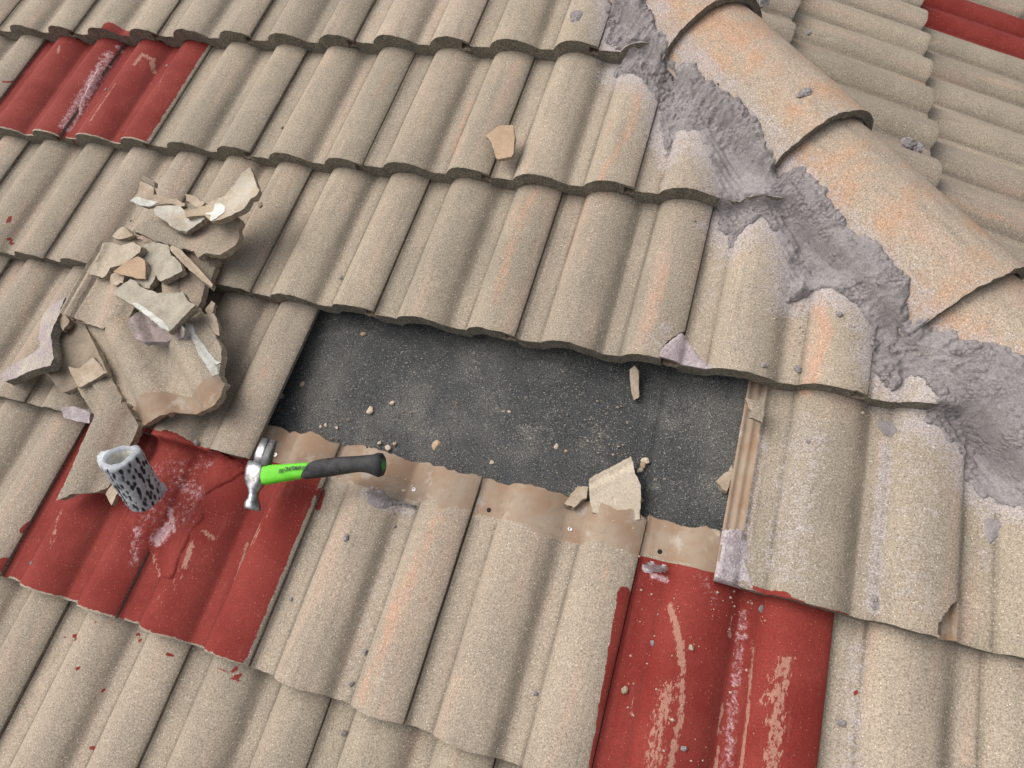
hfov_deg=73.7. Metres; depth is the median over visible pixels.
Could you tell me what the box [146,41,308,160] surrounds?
interlocking tile
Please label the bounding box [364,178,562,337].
interlocking tile
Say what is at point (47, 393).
interlocking tile
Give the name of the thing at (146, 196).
tile fragment
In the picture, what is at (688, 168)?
interlocking tile
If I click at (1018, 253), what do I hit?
interlocking tile
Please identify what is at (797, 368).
mortar crumb
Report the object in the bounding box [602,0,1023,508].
mortar bedding
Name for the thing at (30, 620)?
interlocking tile
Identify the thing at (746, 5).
mortar plug
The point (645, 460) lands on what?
tile crumb
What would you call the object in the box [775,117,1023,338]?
hip tile
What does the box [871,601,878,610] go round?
mortar crumb
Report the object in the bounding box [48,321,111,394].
tile fragment
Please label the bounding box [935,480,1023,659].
interlocking tile
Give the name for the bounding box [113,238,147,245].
tile fragment
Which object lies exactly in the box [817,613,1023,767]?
interlocking tile
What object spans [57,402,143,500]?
tile fragment
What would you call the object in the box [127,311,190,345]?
tile fragment
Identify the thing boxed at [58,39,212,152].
interlocking tile
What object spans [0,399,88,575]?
interlocking tile
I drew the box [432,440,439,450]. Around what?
tile crumb
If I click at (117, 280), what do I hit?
tile fragment
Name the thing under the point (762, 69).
hip tile
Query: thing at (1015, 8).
interlocking tile
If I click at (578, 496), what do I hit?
tile fragment
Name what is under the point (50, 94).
interlocking tile
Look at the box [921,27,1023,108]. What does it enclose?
interlocking tile
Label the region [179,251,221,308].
tile fragment
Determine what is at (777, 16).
interlocking tile
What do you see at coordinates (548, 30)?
interlocking tile
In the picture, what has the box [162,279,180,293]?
tile fragment
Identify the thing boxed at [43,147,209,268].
interlocking tile
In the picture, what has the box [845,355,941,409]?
interlocking tile
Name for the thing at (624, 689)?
mortar crumb
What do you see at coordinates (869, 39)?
interlocking tile
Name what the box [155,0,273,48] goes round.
interlocking tile
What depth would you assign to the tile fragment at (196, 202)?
1.46 m
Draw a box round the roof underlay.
[268,310,748,531]
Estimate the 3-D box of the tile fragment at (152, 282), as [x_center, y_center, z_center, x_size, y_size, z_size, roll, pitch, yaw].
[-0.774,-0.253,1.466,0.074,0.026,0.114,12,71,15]
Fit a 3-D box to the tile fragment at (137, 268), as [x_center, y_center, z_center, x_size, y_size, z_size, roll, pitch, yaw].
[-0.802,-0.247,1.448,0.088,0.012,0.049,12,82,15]
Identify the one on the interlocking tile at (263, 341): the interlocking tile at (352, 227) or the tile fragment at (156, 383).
the interlocking tile at (352, 227)
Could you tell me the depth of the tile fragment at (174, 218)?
1.45 m
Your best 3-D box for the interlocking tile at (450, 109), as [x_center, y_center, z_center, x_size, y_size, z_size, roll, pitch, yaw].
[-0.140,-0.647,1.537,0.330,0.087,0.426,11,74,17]
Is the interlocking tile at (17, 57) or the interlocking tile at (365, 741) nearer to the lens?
the interlocking tile at (365, 741)
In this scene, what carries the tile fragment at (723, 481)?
on the roof underlay
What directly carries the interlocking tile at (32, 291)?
on the interlocking tile at (38, 445)
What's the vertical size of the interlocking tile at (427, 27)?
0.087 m
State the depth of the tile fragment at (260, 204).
1.49 m
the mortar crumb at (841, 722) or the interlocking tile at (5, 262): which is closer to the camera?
the mortar crumb at (841, 722)
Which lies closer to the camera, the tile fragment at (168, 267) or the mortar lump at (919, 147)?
the mortar lump at (919, 147)
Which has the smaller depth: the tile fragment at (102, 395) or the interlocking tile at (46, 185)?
the tile fragment at (102, 395)
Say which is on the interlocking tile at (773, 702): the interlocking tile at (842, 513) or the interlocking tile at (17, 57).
the interlocking tile at (842, 513)
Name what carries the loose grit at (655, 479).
on the roof underlay
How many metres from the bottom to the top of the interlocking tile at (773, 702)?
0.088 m
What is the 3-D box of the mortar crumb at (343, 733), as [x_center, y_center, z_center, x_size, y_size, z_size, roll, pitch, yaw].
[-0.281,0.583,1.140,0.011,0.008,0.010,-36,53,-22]
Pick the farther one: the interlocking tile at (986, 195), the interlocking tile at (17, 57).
the interlocking tile at (17, 57)
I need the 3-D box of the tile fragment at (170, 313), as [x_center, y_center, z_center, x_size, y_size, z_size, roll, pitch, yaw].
[-0.728,-0.157,1.387,0.222,0.028,0.106,10,68,20]
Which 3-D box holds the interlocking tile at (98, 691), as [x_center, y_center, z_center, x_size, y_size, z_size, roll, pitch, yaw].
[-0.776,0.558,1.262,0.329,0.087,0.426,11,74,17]
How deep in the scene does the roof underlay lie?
1.29 m
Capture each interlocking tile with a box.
[0,0,21,25]
[0,0,97,41]
[0,34,46,101]
[0,36,125,146]
[0,136,30,184]
[0,139,115,261]
[0,255,12,277]
[0,259,84,403]
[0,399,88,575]
[0,576,71,737]
[0,601,192,767]
[3,423,157,617]
[26,276,161,411]
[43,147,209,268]
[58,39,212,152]
[70,0,181,45]
[119,425,341,665]
[139,645,331,767]
[142,292,319,459]
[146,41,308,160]
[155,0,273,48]
[159,156,313,294]
[244,0,375,53]
[244,46,415,172]
[245,167,430,314]
[251,442,482,723]
[307,698,495,767]
[349,0,488,55]
[357,48,534,183]
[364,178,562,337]
[405,478,646,767]
[459,0,611,60]
[481,53,658,196]
[493,758,522,767]
[502,191,712,365]
[586,18,649,63]
[592,515,833,767]
[619,102,785,207]
[660,207,872,396]
[713,380,963,637]
[761,0,800,42]
[790,40,939,156]
[792,0,932,85]
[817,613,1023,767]
[832,0,927,30]
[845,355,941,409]
[883,140,942,186]
[920,0,1023,59]
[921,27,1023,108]
[925,77,1023,170]
[930,141,1023,249]
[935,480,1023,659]
[968,0,1023,17]
[996,240,1023,281]
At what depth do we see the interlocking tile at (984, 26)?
1.87 m
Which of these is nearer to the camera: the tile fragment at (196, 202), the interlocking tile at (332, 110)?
the tile fragment at (196, 202)
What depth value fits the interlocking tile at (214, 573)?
1.28 m
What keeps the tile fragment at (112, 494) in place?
on the interlocking tile at (88, 552)
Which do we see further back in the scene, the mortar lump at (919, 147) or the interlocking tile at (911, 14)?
the interlocking tile at (911, 14)
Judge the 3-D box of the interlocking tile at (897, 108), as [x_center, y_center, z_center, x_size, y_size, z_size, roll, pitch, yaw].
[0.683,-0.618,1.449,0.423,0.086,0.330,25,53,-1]
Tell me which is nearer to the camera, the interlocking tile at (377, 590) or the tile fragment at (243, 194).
the interlocking tile at (377, 590)
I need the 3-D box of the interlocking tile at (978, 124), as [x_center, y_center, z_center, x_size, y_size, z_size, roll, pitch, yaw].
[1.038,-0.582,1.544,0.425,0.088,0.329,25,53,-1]
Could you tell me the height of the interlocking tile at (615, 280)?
0.087 m
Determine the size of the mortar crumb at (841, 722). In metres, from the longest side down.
0.013 x 0.010 x 0.009 m
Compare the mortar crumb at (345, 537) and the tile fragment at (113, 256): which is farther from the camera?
the tile fragment at (113, 256)
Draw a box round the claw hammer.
[244,438,385,510]
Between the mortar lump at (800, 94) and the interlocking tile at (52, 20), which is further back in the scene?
the interlocking tile at (52, 20)
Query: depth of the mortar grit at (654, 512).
1.11 m
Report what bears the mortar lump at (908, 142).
on the interlocking tile at (897, 108)
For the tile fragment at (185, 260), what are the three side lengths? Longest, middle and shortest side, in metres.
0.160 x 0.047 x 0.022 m
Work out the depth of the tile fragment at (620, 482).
1.17 m
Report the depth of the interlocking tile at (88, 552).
1.34 m
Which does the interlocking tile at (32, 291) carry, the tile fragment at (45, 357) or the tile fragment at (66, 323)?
the tile fragment at (45, 357)
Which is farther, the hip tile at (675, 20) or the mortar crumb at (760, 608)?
the hip tile at (675, 20)
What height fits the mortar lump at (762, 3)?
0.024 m
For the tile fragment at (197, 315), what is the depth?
1.37 m
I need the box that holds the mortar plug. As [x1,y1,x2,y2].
[724,2,751,9]
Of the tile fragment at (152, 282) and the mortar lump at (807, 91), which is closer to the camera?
the mortar lump at (807, 91)
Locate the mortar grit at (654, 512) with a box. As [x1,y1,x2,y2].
[124,118,951,761]
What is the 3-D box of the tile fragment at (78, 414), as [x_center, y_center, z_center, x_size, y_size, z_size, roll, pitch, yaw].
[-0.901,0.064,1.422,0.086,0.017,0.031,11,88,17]
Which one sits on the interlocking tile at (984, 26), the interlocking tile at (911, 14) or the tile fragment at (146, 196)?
the interlocking tile at (911, 14)
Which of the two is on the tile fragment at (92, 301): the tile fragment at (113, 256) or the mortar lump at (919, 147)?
the tile fragment at (113, 256)
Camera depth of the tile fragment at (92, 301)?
1.48 m
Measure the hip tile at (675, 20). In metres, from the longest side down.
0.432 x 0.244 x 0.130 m
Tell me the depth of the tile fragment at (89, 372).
1.42 m
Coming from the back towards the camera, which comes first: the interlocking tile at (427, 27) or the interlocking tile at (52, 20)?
the interlocking tile at (52, 20)
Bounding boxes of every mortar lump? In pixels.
[757,0,769,8]
[796,92,804,97]
[801,87,811,95]
[805,30,811,35]
[900,137,916,148]
[910,142,924,152]
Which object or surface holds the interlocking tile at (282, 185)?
on the interlocking tile at (263, 341)
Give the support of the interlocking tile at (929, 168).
on the interlocking tile at (986, 195)
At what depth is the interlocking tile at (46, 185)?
1.72 m
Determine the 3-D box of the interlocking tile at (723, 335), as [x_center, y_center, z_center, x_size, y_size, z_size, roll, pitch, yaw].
[0.472,-0.199,1.223,0.335,0.088,0.425,11,74,17]
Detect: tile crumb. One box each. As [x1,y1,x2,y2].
[366,406,373,414]
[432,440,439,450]
[640,457,649,463]
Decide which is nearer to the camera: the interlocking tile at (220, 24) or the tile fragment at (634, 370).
the tile fragment at (634, 370)
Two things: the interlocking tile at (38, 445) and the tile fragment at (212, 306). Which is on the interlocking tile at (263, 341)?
the tile fragment at (212, 306)
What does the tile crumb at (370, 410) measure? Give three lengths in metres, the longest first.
0.017 x 0.013 x 0.010 m
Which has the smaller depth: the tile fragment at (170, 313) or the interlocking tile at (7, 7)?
the tile fragment at (170, 313)
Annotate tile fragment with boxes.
[0,298,66,385]
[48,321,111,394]
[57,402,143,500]
[59,240,138,329]
[60,314,73,333]
[61,406,93,422]
[69,357,105,388]
[78,375,125,415]
[85,316,230,428]
[89,242,146,279]
[106,486,118,505]
[110,272,129,286]
[112,227,137,240]
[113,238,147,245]
[113,256,149,279]
[113,279,198,334]
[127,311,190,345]
[130,181,187,208]
[132,217,244,260]
[135,242,159,290]
[139,175,157,187]
[151,243,187,284]
[153,205,206,234]
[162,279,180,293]
[170,246,215,290]
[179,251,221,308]
[184,167,261,224]
[185,194,206,207]
[188,308,204,320]
[201,313,221,337]
[205,301,217,313]
[257,201,262,208]
[486,125,515,160]
[564,486,587,509]
[589,456,642,519]
[629,365,639,399]
[716,465,732,493]
[745,398,764,423]
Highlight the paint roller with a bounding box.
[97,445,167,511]
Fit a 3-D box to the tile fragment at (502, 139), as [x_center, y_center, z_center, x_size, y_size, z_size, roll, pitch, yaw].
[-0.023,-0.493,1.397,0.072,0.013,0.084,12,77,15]
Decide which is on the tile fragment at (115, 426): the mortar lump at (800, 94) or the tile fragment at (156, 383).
the tile fragment at (156, 383)
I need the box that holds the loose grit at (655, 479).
[293,331,693,524]
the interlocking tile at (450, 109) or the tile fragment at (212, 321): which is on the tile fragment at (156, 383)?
the tile fragment at (212, 321)
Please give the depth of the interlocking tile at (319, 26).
1.69 m
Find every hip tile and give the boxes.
[609,0,761,60]
[667,2,873,167]
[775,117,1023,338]
[927,274,1023,354]
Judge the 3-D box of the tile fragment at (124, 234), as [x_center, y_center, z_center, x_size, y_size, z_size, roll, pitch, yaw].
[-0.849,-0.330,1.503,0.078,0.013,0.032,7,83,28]
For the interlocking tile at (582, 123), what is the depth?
1.40 m
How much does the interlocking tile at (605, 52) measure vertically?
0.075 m
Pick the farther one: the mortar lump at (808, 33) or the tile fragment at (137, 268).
the mortar lump at (808, 33)
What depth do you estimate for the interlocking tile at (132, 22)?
1.87 m
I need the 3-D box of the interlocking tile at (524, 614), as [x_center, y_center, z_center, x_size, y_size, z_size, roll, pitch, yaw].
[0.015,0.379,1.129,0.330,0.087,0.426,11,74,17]
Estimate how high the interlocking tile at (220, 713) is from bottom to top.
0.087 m
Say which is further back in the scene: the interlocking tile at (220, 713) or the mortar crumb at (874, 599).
the interlocking tile at (220, 713)
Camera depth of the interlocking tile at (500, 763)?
1.07 m
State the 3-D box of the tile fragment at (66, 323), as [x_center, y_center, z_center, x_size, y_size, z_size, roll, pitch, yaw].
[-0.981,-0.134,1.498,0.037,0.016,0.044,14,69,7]
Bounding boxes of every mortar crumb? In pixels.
[340,730,346,735]
[343,534,347,541]
[621,686,627,693]
[758,605,763,612]
[794,365,800,372]
[836,718,845,726]
[871,595,877,602]
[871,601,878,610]
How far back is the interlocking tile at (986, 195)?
1.40 m
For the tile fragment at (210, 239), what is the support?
on the tile fragment at (194, 288)
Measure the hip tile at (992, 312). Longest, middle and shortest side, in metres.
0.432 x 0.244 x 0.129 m
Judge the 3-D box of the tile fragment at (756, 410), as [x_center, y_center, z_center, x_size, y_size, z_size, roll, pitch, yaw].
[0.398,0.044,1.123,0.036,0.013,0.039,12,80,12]
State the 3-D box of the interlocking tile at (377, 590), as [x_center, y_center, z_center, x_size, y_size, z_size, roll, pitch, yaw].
[-0.266,0.324,1.218,0.330,0.087,0.429,11,74,17]
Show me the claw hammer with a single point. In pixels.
(261, 470)
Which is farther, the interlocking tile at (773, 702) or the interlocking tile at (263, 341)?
the interlocking tile at (263, 341)
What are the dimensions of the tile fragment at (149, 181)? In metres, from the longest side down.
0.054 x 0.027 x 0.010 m
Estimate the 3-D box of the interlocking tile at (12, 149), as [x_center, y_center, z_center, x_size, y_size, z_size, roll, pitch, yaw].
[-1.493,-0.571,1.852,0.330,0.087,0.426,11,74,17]

